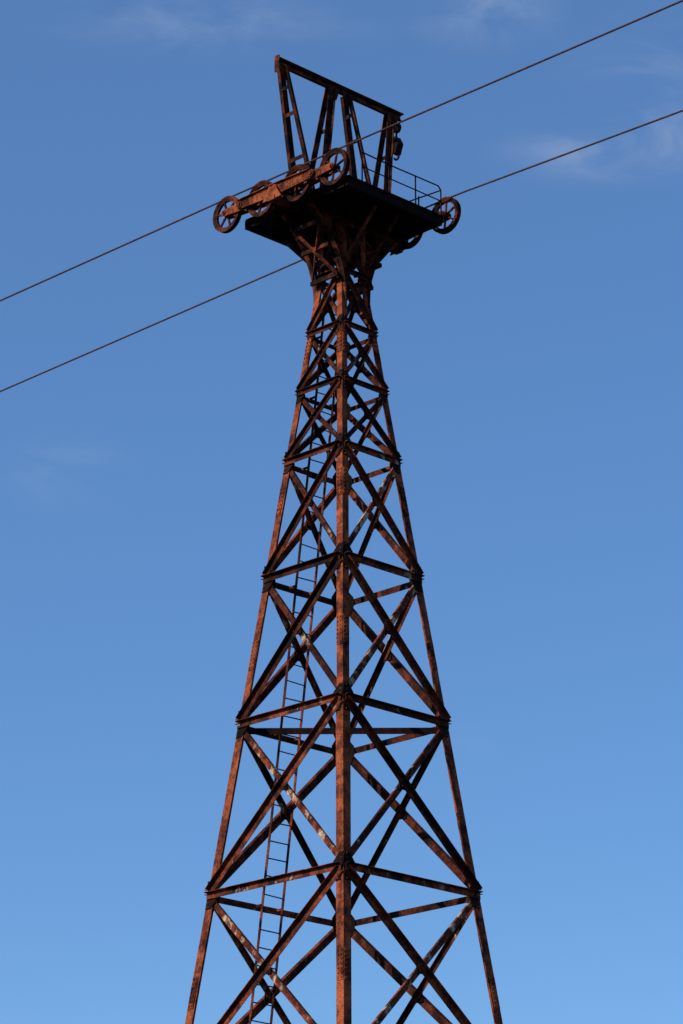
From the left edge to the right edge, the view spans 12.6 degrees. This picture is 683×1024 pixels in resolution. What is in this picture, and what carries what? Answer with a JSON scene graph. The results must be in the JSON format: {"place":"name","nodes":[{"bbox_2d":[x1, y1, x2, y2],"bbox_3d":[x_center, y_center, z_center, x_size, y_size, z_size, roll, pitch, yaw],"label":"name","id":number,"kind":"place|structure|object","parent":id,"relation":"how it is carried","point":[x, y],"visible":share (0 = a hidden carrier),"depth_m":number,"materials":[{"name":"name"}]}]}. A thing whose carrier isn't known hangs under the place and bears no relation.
{"place":"outdoors","nodes":[
{"label":"outdoors","id":0,"kind":"place"},
{"bbox_2d":[0,0,682,1023],"label":"sky","id":1,"kind":"structure","parent":0,"point":[531,349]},
{"bbox_3d":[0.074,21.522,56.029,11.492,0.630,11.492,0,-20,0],"label":"concrete footings","id":2,"kind":"object","parent":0,"visible":0},
{"bbox_2d":[185,225,502,1023],"bbox_3d":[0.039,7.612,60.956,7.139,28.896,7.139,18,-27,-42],"label":"corner legs","id":3,"kind":"object","parent":2,"relation":"on","point":[343,843],"visible":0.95,"depth_m":61.42,"materials":[{"name":"orange metal"}]},
{"bbox_2d":[248,304,336,1023],"bbox_3d":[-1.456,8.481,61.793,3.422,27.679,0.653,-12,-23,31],"label":"ladder","id":4,"kind":"object","parent":3,"relation":"attached to","point":[261,905],"visible":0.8,"depth_m":63.07,"materials":[{"name":"metal"}]},
{"bbox_2d":[281,203,400,308],"bbox_3d":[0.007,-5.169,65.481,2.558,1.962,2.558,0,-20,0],"label":"knee brackets","id":5,"kind":"object","parent":3,"relation":"on","point":[309,255],"visible":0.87,"depth_m":65.30,"materials":[{"name":"metal"}]},
{"bbox_2d":[204,270,481,1023],"bbox_3d":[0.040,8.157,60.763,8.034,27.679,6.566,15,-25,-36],"label":"diagonals","id":6,"kind":"object","parent":3,"relation":"attached to","point":[235,859],"visible":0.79,"depth_m":62.05,"materials":[{"name":"metal"}]},
{"bbox_2d":[247,728,438,733],"bbox_3d":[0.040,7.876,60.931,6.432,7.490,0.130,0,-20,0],"label":"diaphragm struts","id":7,"kind":"object","parent":3,"relation":"attached to","point":[333,730],"visible":0.7,"depth_m":62.10,"materials":[{"name":"metal"}]},
{"bbox_2d":[204,267,482,926],"bbox_3d":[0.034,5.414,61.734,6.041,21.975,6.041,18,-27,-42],"label":"horizontal struts","id":8,"kind":"object","parent":3,"relation":"attached to","point":[326,699],"visible":0.81,"depth_m":62.20,"materials":[{"name":"metal"}]},
{"bbox_2d":[205,261,481,1003],"bbox_3d":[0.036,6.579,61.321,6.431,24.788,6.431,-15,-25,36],"label":"gusset plates","id":9,"kind":"object","parent":3,"relation":"attached to","point":[343,691],"visible":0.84,"depth_m":63.29,"materials":[{"name":"metal"}]},
{"bbox_2d":[245,175,442,265],"bbox_3d":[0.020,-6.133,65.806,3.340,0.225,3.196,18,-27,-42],"label":"platform deck","id":10,"kind":"structure","parent":3,"relation":"on","point":[350,198],"depth_m":65.33,"materials":[{"name":"metal"}]},
{"bbox_2d":[221,162,340,218],"bbox_3d":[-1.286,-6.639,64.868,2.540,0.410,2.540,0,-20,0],"label":"sheave rocker beams","id":11,"kind":"structure","parent":10,"relation":"on","point":[272,193],"depth_m":64.74,"materials":[{"name":"brown metal"}]},
{"bbox_2d":[213,148,349,233],"bbox_3d":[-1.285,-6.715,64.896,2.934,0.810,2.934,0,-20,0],"label":"sheave wheels","id":12,"kind":"object","parent":10,"relation":"on","point":[333,182],"visible":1,"depth_m":64.66,"materials":[{"name":"brown metal"}]},
{"bbox_2d":[0,0,682,301],"bbox_3d":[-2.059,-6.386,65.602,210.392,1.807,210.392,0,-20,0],"label":"track cable","id":13,"kind":"object","parent":12,"relation":"attached to","point":[536,63],"visible":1,"depth_m":62.91,"materials":[{"name":"metal"}]},
{"bbox_2d":[274,55,403,192],"bbox_3d":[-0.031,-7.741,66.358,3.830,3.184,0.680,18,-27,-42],"label":"hoist frame","id":14,"kind":"object","parent":10,"relation":"on","point":[283,68],"visible":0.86,"depth_m":66.44,"materials":[{"name":"metal"}]},
{"bbox_2d":[393,120,402,160],"bbox_3d":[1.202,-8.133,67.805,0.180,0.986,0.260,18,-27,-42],"label":"hook block","id":15,"kind":"object","parent":14,"relation":"hanging from","point":[397,146],"depth_m":67.69,"materials":[{"name":"metal"}]},
{"bbox_2d":[325,196,460,271],"bbox_3d":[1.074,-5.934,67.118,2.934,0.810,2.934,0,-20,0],"label":"sheave wheels","id":16,"kind":"object","parent":10,"relation":"on","point":[451,226],"visible":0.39,"depth_m":65.99,"materials":[{"name":"brown metal"}]},
{"bbox_2d":[0,110,682,391],"bbox_3d":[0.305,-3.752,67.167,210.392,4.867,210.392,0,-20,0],"label":"track cable","id":17,"kind":"object","parent":16,"relation":"attached to","point":[618,134],"visible":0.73,"depth_m":69.48,"materials":[{"name":"metal"}]},
{"bbox_2d":[361,151,441,214],"bbox_3d":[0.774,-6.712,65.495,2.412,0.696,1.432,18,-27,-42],"label":"guard rail","id":18,"kind":"object","parent":10,"relation":"on","point":[389,179],"visible":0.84,"depth_m":65.19,"materials":[{"name":"metal"}]},
{"bbox_2d":[368,211,450,255],"bbox_3d":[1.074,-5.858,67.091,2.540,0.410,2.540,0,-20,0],"label":"sheave rocker beams","id":19,"kind":"structure","parent":10,"relation":"on","point":[397,250],"depth_m":66.82,"materials":[{"name":"brown metal"}]},
{"bbox_2d":[188,262,499,1007],"bbox_3d":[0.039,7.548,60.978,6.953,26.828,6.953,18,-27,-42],"label":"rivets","id":20,"kind":"object","parent":3,"relation":"attached to","point":[340,616],"visible":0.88,"depth_m":62.51,"materials":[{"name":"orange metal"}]}
]}

